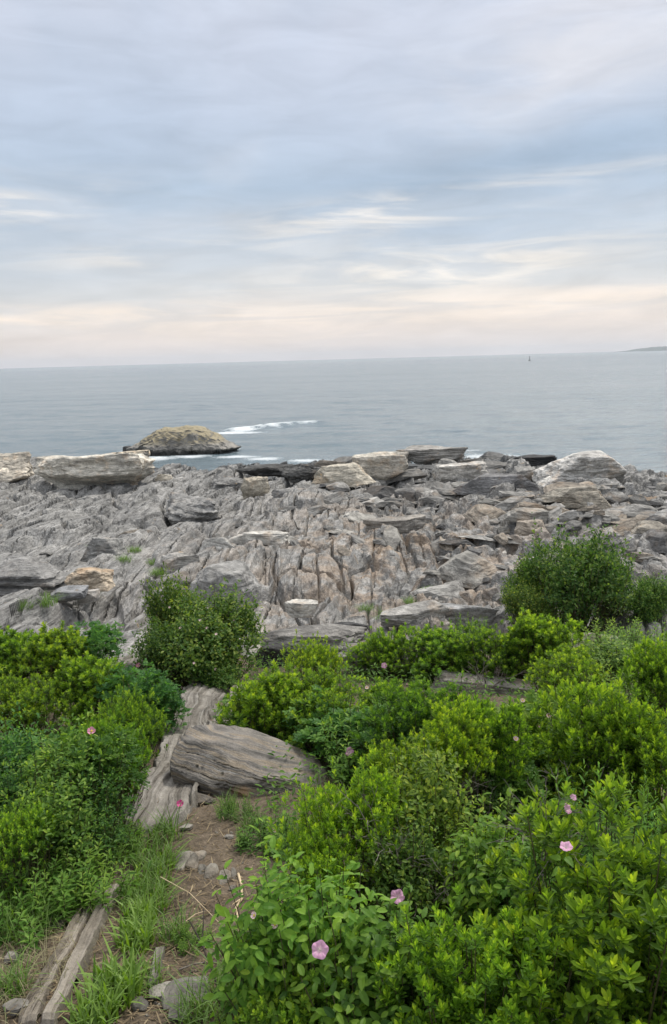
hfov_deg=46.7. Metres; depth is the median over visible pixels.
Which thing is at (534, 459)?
boulder
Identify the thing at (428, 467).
rock slab
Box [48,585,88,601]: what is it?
boulder
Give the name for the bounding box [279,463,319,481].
boulder
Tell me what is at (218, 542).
slab
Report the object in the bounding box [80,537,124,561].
rock
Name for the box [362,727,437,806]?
leafy shrub
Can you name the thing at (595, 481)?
boulder
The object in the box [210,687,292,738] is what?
rose bush
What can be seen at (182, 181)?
sky
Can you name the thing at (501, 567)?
rock slab
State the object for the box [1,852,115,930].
grass tuft
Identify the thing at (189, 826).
stone
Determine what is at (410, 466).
rock slab
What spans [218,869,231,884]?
stone
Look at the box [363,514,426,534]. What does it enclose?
slab
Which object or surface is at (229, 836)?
stone
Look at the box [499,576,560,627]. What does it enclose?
round bush
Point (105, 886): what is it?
leafy herb
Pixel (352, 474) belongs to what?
boulder
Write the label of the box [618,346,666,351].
headland
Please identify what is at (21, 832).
leafy shrub
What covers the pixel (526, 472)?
slab
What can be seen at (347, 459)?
rock slab
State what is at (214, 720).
rock ledge
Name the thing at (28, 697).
leafy shrub
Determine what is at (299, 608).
rock
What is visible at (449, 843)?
leafy herb
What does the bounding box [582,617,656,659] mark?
leafy herb
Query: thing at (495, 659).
leafy shrub
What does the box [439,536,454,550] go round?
rock slab
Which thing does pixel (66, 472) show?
boulder
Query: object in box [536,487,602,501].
slab
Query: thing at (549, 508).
rock slab
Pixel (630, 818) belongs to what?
leafy herb
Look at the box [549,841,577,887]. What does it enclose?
bindweed vine
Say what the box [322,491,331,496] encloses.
rock slab
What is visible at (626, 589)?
round bush
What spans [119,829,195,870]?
grass tuft
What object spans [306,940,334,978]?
bindweed vine
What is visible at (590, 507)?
rock slab
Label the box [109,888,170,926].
grass tuft
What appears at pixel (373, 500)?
rock slab
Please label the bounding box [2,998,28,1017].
stone
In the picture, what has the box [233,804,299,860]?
leafy herb
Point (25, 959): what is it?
dry grass
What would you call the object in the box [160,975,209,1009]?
stone
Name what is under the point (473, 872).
broad leaved plant
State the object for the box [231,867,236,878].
stone
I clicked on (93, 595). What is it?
rock
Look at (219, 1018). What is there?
leafy herb
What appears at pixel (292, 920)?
broad leaved plant
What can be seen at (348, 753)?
bindweed vine
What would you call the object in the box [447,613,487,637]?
leafy herb
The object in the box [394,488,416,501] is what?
rock slab
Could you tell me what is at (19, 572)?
rock
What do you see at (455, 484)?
rock slab
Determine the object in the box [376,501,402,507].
rock slab
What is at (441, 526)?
rock slab
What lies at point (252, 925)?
wild rose
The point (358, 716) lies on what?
rose bush
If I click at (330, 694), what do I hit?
leafy shrub
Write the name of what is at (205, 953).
stick
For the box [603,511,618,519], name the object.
rock slab
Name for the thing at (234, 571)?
rock
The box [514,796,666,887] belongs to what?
leafy herb
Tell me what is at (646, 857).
leafy shrub
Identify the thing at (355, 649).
leafy shrub
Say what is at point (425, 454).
boulder
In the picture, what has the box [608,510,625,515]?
rock slab
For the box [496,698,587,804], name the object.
leafy shrub
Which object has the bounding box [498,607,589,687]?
leafy shrub
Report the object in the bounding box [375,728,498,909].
leaved shrub
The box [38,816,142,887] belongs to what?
grass tuft
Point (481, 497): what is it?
rock slab
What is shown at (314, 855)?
leafy shrub
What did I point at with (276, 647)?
rock
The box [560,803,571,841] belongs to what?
bindweed vine
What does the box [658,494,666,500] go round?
rock slab
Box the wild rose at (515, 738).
[507,736,518,762]
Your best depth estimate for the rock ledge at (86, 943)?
3.66 m
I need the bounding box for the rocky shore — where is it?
[0,455,666,658]
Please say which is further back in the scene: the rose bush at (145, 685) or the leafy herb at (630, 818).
the rose bush at (145, 685)
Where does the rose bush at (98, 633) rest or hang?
on the ground at (232, 854)
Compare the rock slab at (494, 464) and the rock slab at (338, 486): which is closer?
the rock slab at (338, 486)
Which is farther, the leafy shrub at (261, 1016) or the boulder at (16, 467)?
the boulder at (16, 467)
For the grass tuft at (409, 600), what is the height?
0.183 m
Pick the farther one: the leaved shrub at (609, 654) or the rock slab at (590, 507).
the rock slab at (590, 507)
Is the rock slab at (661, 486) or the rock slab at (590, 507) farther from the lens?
the rock slab at (661, 486)
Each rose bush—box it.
[43,716,151,831]
[66,620,128,663]
[93,658,192,739]
[136,692,190,739]
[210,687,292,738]
[281,684,387,763]
[336,702,419,774]
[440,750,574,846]
[488,688,587,770]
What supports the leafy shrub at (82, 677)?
on the ground at (232, 854)
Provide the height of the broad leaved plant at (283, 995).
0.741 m
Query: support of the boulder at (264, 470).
on the rocky shore
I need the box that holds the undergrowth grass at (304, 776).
[2,640,664,1021]
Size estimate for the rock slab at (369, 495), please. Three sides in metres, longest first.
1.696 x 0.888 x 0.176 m
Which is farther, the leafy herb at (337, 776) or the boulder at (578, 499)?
the boulder at (578, 499)
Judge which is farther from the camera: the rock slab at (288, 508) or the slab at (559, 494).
the slab at (559, 494)
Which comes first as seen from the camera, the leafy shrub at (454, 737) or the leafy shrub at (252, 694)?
the leafy shrub at (454, 737)
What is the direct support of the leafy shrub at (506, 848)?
on the ground at (232, 854)
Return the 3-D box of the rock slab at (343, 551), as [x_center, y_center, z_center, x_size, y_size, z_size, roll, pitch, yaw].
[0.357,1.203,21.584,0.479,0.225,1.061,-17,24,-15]
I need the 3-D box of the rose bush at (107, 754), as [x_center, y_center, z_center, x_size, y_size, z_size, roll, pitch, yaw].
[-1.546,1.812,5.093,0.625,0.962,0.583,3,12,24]
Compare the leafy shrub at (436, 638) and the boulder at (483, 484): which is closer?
the leafy shrub at (436, 638)
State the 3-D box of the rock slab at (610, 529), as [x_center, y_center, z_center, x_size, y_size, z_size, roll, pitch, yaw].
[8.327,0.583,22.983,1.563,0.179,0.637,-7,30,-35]
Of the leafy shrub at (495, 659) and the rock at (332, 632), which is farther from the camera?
the rock at (332, 632)
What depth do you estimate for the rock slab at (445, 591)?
16.67 m
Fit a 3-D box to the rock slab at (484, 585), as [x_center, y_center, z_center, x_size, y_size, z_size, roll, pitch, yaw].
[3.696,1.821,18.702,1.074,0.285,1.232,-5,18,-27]
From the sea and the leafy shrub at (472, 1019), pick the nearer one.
the leafy shrub at (472, 1019)
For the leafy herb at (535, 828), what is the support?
on the ground at (232, 854)
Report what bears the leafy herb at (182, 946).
on the ground at (232, 854)
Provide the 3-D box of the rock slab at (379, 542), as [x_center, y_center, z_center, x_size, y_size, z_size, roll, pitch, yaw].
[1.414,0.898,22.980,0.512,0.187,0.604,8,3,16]
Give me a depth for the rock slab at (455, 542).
22.95 m
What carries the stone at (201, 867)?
on the ground at (232, 854)
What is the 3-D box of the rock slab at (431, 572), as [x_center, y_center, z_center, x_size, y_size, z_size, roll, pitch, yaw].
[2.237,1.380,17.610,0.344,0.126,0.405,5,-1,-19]
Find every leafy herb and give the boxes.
[0,828,101,952]
[23,833,141,919]
[104,813,145,867]
[172,917,215,955]
[208,980,243,1023]
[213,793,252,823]
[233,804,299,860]
[264,810,326,860]
[275,682,336,755]
[318,694,420,787]
[324,734,384,792]
[388,783,524,934]
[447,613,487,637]
[472,792,591,883]
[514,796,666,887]
[540,759,666,912]
[542,685,572,718]
[549,681,630,743]
[581,769,666,901]
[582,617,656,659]
[584,665,666,731]
[604,615,666,664]
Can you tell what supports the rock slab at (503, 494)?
on the rocky shore
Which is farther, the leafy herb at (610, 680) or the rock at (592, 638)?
the rock at (592, 638)
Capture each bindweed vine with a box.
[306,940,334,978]
[344,747,355,767]
[381,663,386,675]
[390,889,409,918]
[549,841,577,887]
[557,794,576,834]
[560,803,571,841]
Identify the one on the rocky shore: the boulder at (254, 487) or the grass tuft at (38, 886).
the boulder at (254, 487)
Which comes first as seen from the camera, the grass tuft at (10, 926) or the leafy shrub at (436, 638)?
the grass tuft at (10, 926)
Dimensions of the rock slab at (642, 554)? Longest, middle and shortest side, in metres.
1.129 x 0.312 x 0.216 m
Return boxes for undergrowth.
[0,626,666,1021]
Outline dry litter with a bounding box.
[0,793,261,1023]
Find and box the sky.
[0,0,666,368]
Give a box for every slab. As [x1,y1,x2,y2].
[119,529,137,535]
[145,528,156,534]
[172,571,191,585]
[199,537,235,550]
[228,530,296,545]
[265,509,269,516]
[278,506,297,510]
[282,525,288,531]
[289,538,300,545]
[296,484,309,487]
[307,505,330,516]
[314,460,346,467]
[319,483,352,490]
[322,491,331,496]
[323,491,348,504]
[323,525,332,530]
[326,482,349,491]
[329,529,354,533]
[330,490,347,492]
[333,456,351,462]
[337,545,358,563]
[342,512,375,523]
[346,533,364,543]
[348,488,366,493]
[355,476,387,487]
[360,493,373,497]
[361,497,383,505]
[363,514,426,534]
[365,486,396,498]
[373,539,386,546]
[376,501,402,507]
[382,497,402,501]
[382,525,401,550]
[386,469,426,483]
[394,487,433,500]
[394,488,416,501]
[405,507,418,515]
[407,464,421,468]
[410,584,461,600]
[415,464,435,469]
[415,506,437,512]
[419,496,444,503]
[423,569,440,574]
[424,481,453,488]
[430,487,456,494]
[431,539,458,556]
[432,490,456,498]
[435,531,446,536]
[435,549,451,560]
[436,523,445,529]
[436,538,477,546]
[436,556,450,559]
[437,458,456,464]
[437,550,503,588]
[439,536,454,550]
[444,580,464,591]
[451,481,462,486]
[451,488,466,499]
[457,457,483,462]
[457,535,495,541]
[463,504,505,522]
[465,582,505,593]
[466,546,481,555]
[471,493,486,499]
[478,499,501,504]
[483,461,506,468]
[486,468,497,472]
[489,520,499,523]
[491,593,502,600]
[492,539,520,543]
[493,564,508,569]
[494,496,532,510]
[494,533,508,545]
[496,467,505,473]
[497,496,526,500]
[497,511,511,523]
[498,491,524,497]
[498,527,510,533]
[503,507,548,522]
[507,523,546,535]
[511,466,534,481]
[511,502,547,510]
[516,545,521,557]
[520,492,534,496]
[532,498,543,503]
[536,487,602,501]
[543,482,595,492]
[544,524,560,532]
[546,506,569,512]
[548,502,564,517]
[559,510,578,521]
[565,520,581,530]
[573,513,610,517]
[576,505,602,510]
[581,481,595,484]
[593,510,604,514]
[596,485,603,490]
[597,526,617,537]
[600,483,619,487]
[601,485,610,494]
[601,520,612,524]
[603,491,628,503]
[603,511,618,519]
[603,539,622,544]
[605,518,642,535]
[606,505,625,509]
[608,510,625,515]
[610,518,623,523]
[611,517,619,523]
[620,504,657,513]
[622,552,653,561]
[623,514,648,519]
[626,511,655,517]
[626,547,636,552]
[627,494,657,500]
[629,494,650,505]
[631,520,666,533]
[638,486,655,490]
[638,529,666,553]
[638,556,662,559]
[645,509,666,524]
[648,501,663,505]
[656,482,666,490]
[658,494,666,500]
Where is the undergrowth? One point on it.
(280, 852)
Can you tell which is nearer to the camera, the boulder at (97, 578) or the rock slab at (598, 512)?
the boulder at (97, 578)
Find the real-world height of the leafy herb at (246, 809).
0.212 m
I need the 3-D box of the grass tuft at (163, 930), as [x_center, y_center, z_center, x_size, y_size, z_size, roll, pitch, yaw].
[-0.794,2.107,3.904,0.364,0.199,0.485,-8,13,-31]
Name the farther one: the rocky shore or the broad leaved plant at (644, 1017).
the rocky shore
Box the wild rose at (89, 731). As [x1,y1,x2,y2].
[87,727,95,737]
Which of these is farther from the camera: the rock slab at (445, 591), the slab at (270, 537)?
the slab at (270, 537)
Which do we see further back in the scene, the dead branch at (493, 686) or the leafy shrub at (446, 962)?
the dead branch at (493, 686)
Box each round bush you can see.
[129,614,202,688]
[138,561,206,637]
[156,576,273,692]
[184,651,241,692]
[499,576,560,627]
[500,544,559,617]
[516,512,640,634]
[592,547,635,619]
[620,569,666,628]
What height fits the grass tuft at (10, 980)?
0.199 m
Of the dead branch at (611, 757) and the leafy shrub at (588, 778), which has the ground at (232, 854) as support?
the leafy shrub at (588, 778)
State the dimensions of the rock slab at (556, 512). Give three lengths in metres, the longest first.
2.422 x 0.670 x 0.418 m
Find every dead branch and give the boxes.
[35,712,56,734]
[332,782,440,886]
[356,834,455,918]
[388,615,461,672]
[444,763,491,829]
[453,778,511,831]
[459,650,525,696]
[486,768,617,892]
[512,935,567,1021]
[527,745,615,809]
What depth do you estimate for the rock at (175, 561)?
20.03 m
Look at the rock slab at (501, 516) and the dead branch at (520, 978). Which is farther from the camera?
the rock slab at (501, 516)
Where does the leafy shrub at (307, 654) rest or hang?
on the ground at (232, 854)
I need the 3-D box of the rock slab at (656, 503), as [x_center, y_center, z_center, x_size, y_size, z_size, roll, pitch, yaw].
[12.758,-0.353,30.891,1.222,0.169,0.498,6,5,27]
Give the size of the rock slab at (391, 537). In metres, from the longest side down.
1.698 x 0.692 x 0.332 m
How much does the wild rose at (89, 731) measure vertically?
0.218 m
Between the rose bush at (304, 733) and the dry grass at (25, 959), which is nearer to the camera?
the dry grass at (25, 959)
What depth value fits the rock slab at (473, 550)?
21.51 m
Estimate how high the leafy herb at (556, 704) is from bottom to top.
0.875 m
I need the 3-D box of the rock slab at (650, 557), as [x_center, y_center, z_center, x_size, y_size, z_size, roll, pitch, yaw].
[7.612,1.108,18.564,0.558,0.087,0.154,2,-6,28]
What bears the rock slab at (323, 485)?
on the rocky shore
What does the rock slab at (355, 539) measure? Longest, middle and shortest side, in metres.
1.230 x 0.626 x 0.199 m
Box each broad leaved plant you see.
[197,816,397,1023]
[218,877,317,1023]
[294,883,437,1023]
[299,924,439,1023]
[430,787,536,956]
[484,821,578,976]
[558,979,648,1023]
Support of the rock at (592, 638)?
on the ground at (232, 854)
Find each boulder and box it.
[0,452,34,482]
[33,453,155,489]
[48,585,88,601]
[64,567,115,591]
[112,450,150,456]
[155,474,172,480]
[170,724,329,796]
[236,464,293,476]
[241,476,269,499]
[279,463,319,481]
[311,462,375,486]
[352,451,408,480]
[396,445,467,464]
[431,461,487,481]
[452,473,538,494]
[509,454,556,465]
[532,450,626,486]
[538,476,609,484]
[562,491,611,508]
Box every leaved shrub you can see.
[0,694,76,791]
[0,748,41,865]
[0,753,105,893]
[1,712,130,828]
[38,737,142,858]
[45,789,133,879]
[344,789,458,948]
[356,767,406,877]
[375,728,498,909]
[577,631,638,688]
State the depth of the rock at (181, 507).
32.33 m
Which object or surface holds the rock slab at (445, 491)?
on the rock slab at (458, 497)
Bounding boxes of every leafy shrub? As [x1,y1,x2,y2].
[0,624,40,689]
[0,664,78,744]
[0,790,55,905]
[4,620,95,693]
[52,648,127,732]
[62,704,152,814]
[83,675,169,770]
[215,659,308,745]
[232,959,352,1023]
[265,748,408,922]
[272,653,373,753]
[277,816,361,909]
[280,629,344,686]
[285,890,375,1017]
[339,637,387,675]
[350,668,479,781]
[360,619,430,678]
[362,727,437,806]
[364,675,431,707]
[370,882,593,1023]
[380,963,504,1023]
[408,693,497,852]
[410,621,474,683]
[428,652,479,675]
[435,619,533,682]
[438,814,525,944]
[445,693,532,839]
[473,771,666,1023]
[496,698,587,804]
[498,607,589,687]
[521,735,629,845]
[522,632,608,705]
[530,660,666,837]
[532,865,666,1023]
[585,688,666,841]
[621,631,666,729]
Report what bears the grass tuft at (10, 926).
on the ground at (232, 854)
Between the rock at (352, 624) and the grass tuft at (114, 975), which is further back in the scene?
the rock at (352, 624)
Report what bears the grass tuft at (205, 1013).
on the ground at (232, 854)
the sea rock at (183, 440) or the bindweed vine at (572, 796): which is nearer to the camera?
the bindweed vine at (572, 796)
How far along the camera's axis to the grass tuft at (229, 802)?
5.65 m
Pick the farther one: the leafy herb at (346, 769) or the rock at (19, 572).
the rock at (19, 572)
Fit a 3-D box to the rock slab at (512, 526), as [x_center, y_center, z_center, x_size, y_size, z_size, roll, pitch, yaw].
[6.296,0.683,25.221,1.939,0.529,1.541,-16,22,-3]
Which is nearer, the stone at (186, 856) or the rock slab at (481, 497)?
the stone at (186, 856)
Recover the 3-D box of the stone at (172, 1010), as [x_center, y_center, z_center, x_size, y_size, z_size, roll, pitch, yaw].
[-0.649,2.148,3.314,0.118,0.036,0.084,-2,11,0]
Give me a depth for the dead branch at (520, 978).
2.68 m
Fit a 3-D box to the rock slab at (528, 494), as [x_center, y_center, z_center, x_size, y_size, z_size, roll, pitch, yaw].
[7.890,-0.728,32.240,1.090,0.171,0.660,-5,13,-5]
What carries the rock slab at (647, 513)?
on the rocky shore
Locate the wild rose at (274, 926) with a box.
[268,924,281,957]
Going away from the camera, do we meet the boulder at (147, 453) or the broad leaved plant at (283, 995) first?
the broad leaved plant at (283, 995)
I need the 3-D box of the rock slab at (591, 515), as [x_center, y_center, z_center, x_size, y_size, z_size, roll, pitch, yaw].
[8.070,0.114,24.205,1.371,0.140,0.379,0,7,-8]
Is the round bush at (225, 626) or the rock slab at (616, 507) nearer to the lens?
the round bush at (225, 626)
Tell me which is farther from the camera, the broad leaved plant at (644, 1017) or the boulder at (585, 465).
the boulder at (585, 465)
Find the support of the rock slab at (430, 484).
on the rocky shore
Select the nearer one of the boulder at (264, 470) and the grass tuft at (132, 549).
the grass tuft at (132, 549)
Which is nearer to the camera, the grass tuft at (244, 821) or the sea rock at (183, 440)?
the grass tuft at (244, 821)
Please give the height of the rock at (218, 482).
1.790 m
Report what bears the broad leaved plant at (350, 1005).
on the ground at (232, 854)
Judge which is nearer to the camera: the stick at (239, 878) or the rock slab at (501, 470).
the stick at (239, 878)
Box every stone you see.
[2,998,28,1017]
[4,951,18,964]
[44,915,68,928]
[129,996,148,1011]
[148,981,170,999]
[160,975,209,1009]
[168,1003,193,1021]
[175,851,193,870]
[180,823,193,830]
[185,853,198,870]
[194,850,206,860]
[197,792,215,803]
[198,864,205,874]
[204,863,218,880]
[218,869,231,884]
[223,834,233,839]
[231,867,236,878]
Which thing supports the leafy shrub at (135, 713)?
on the ground at (232, 854)
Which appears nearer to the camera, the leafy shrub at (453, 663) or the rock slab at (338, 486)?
the leafy shrub at (453, 663)
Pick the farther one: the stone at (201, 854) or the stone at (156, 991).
the stone at (201, 854)
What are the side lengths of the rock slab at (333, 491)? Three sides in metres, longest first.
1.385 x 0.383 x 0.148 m
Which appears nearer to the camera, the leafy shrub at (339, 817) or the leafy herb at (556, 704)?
the leafy shrub at (339, 817)
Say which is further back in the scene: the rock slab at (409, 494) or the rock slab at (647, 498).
the rock slab at (409, 494)
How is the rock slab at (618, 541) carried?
on the rocky shore
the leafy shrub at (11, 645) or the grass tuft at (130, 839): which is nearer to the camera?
the grass tuft at (130, 839)
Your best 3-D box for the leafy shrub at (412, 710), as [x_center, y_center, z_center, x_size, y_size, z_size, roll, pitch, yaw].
[0.669,1.724,6.013,0.989,1.036,1.060,8,15,41]
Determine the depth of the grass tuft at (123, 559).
21.40 m
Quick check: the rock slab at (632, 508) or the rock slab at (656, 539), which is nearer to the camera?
the rock slab at (656, 539)
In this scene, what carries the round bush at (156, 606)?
on the ground at (232, 854)
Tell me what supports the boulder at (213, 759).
on the ground at (232, 854)
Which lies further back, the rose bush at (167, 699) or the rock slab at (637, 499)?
the rock slab at (637, 499)
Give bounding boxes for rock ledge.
[18,876,103,1023]
[40,884,118,1023]
[109,653,146,677]
[116,678,229,835]
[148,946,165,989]
[212,681,247,723]
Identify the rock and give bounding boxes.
[0,554,78,608]
[76,589,100,603]
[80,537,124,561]
[126,425,241,455]
[159,552,199,571]
[164,492,220,525]
[188,560,262,612]
[210,475,242,491]
[243,623,366,652]
[255,642,300,666]
[269,488,329,500]
[284,599,317,617]
[332,622,367,629]
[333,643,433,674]
[379,600,449,626]
[430,670,540,694]
[441,603,498,629]
[479,451,510,459]
[514,519,547,535]
[571,633,618,653]
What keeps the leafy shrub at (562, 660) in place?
on the ground at (232, 854)
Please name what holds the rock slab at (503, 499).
on the rocky shore
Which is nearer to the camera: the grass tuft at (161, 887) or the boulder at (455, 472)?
the grass tuft at (161, 887)
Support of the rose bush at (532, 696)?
on the ground at (232, 854)
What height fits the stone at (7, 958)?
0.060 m
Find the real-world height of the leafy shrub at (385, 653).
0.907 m
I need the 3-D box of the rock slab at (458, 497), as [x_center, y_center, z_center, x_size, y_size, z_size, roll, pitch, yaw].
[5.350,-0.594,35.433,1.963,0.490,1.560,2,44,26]
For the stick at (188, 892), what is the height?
0.099 m
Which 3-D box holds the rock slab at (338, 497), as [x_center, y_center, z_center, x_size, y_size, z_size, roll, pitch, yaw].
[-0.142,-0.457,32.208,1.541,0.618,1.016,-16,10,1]
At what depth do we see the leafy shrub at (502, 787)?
4.91 m
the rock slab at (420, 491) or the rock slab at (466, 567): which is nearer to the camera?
the rock slab at (466, 567)
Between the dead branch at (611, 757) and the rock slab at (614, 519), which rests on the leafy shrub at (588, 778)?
the dead branch at (611, 757)
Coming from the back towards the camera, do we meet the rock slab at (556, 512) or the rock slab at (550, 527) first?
the rock slab at (556, 512)
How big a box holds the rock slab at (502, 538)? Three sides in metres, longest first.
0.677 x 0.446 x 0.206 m
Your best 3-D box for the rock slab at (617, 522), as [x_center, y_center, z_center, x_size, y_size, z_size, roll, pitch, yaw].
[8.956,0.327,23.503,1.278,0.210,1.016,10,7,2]
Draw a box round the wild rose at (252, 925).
[249,911,263,946]
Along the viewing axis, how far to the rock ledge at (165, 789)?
6.14 m
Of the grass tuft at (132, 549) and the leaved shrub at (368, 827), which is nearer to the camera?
the leaved shrub at (368, 827)
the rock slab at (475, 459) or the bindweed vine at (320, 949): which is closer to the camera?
the bindweed vine at (320, 949)
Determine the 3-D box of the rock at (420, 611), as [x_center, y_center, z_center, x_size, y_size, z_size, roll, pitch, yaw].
[1.475,1.887,14.140,1.301,0.443,0.759,-2,11,0]
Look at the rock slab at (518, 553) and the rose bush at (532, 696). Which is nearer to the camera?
the rose bush at (532, 696)
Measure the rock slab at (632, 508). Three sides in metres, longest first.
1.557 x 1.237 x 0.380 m
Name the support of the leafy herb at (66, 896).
on the ground at (232, 854)
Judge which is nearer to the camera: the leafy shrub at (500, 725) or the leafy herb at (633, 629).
the leafy shrub at (500, 725)
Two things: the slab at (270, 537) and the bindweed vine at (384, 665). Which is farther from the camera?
the slab at (270, 537)
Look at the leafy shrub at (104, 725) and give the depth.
5.51 m
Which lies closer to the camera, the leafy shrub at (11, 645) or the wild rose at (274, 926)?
the wild rose at (274, 926)
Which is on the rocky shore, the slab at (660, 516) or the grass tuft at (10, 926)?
the slab at (660, 516)
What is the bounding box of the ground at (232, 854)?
[0,644,666,1023]
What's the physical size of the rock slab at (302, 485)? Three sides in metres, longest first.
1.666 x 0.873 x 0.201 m
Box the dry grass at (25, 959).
[0,883,133,1023]
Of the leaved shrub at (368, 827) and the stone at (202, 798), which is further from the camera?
the stone at (202, 798)
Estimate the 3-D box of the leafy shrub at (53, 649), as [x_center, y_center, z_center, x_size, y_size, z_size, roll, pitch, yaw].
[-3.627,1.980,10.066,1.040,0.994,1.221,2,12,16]
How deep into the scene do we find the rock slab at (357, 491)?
35.99 m
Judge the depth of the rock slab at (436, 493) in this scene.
34.86 m
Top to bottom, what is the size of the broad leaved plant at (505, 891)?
0.765 m
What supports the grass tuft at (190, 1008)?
on the ground at (232, 854)
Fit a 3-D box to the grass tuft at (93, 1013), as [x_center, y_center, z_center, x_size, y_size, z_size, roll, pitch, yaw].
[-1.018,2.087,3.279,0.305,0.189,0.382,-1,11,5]
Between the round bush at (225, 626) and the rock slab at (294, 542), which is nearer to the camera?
the round bush at (225, 626)
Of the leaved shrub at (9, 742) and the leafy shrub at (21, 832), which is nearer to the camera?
the leafy shrub at (21, 832)
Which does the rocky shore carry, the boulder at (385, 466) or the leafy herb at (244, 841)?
the boulder at (385, 466)
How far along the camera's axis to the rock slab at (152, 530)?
26.34 m
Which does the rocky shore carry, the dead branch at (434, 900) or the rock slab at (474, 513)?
the rock slab at (474, 513)
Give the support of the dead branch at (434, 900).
on the leaved shrub at (406, 874)
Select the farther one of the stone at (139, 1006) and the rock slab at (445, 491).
the rock slab at (445, 491)
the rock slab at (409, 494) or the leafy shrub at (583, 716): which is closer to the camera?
the leafy shrub at (583, 716)
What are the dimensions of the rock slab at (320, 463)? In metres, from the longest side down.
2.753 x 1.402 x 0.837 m
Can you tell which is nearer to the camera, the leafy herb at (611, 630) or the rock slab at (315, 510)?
the leafy herb at (611, 630)
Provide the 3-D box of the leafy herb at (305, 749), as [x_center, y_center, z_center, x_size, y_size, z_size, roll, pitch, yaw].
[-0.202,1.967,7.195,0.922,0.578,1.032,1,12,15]
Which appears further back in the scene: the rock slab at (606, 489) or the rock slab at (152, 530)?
the rock slab at (606, 489)
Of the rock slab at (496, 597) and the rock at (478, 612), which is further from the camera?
the rock slab at (496, 597)
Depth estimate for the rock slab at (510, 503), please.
28.40 m
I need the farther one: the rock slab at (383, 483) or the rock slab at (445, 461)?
the rock slab at (445, 461)
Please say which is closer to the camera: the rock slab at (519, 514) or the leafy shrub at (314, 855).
the leafy shrub at (314, 855)
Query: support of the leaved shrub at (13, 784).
on the ground at (232, 854)
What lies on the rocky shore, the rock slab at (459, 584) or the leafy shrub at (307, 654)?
the rock slab at (459, 584)
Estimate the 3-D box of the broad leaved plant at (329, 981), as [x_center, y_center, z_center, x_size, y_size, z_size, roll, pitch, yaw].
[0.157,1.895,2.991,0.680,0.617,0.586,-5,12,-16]
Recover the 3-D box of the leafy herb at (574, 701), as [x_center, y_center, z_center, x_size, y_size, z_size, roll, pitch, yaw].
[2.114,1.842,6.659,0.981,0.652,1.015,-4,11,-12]
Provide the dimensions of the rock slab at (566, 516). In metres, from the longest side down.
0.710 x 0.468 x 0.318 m
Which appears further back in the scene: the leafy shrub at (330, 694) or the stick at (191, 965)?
the leafy shrub at (330, 694)
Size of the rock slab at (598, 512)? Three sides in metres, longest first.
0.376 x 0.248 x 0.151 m
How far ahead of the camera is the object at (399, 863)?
3.74 m
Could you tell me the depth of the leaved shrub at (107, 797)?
4.79 m
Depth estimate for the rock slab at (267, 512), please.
29.21 m
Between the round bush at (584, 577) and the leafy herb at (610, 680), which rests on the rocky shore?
the round bush at (584, 577)
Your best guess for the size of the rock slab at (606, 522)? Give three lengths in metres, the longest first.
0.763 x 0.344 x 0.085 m
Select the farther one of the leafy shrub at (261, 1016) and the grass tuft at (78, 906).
the grass tuft at (78, 906)
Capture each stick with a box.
[160,876,219,923]
[178,961,218,969]
[186,909,219,990]
[232,873,242,917]
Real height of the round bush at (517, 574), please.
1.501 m
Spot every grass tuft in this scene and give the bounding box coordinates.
[0,829,103,948]
[0,870,84,956]
[0,941,54,1019]
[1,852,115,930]
[16,598,37,611]
[29,590,67,606]
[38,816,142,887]
[50,887,112,925]
[54,966,130,1023]
[71,934,153,1011]
[103,898,161,955]
[108,818,151,859]
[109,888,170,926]
[114,864,187,922]
[115,554,135,563]
[117,946,177,1003]
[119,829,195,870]
[119,850,183,899]
[122,802,195,845]
[126,545,145,552]
[138,895,213,959]
[145,558,154,565]
[148,568,166,576]
[153,977,217,1023]
[159,924,246,1023]
[208,912,249,962]
[210,785,253,812]
[225,804,270,837]
[355,603,377,613]
[400,595,415,603]
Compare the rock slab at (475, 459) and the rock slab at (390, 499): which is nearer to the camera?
the rock slab at (390, 499)
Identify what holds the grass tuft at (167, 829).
on the ground at (232, 854)
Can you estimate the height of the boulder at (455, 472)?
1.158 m
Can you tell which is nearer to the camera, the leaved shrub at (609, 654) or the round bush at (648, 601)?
the leaved shrub at (609, 654)
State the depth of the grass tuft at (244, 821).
5.33 m
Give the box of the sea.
[0,351,666,472]
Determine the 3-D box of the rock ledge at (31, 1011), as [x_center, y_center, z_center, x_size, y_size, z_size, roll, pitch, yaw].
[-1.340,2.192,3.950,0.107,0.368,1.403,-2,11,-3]
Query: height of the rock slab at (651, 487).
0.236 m
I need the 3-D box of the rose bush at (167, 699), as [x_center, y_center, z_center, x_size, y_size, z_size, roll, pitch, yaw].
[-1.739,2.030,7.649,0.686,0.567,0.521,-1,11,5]
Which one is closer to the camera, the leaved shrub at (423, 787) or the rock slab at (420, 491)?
the leaved shrub at (423, 787)

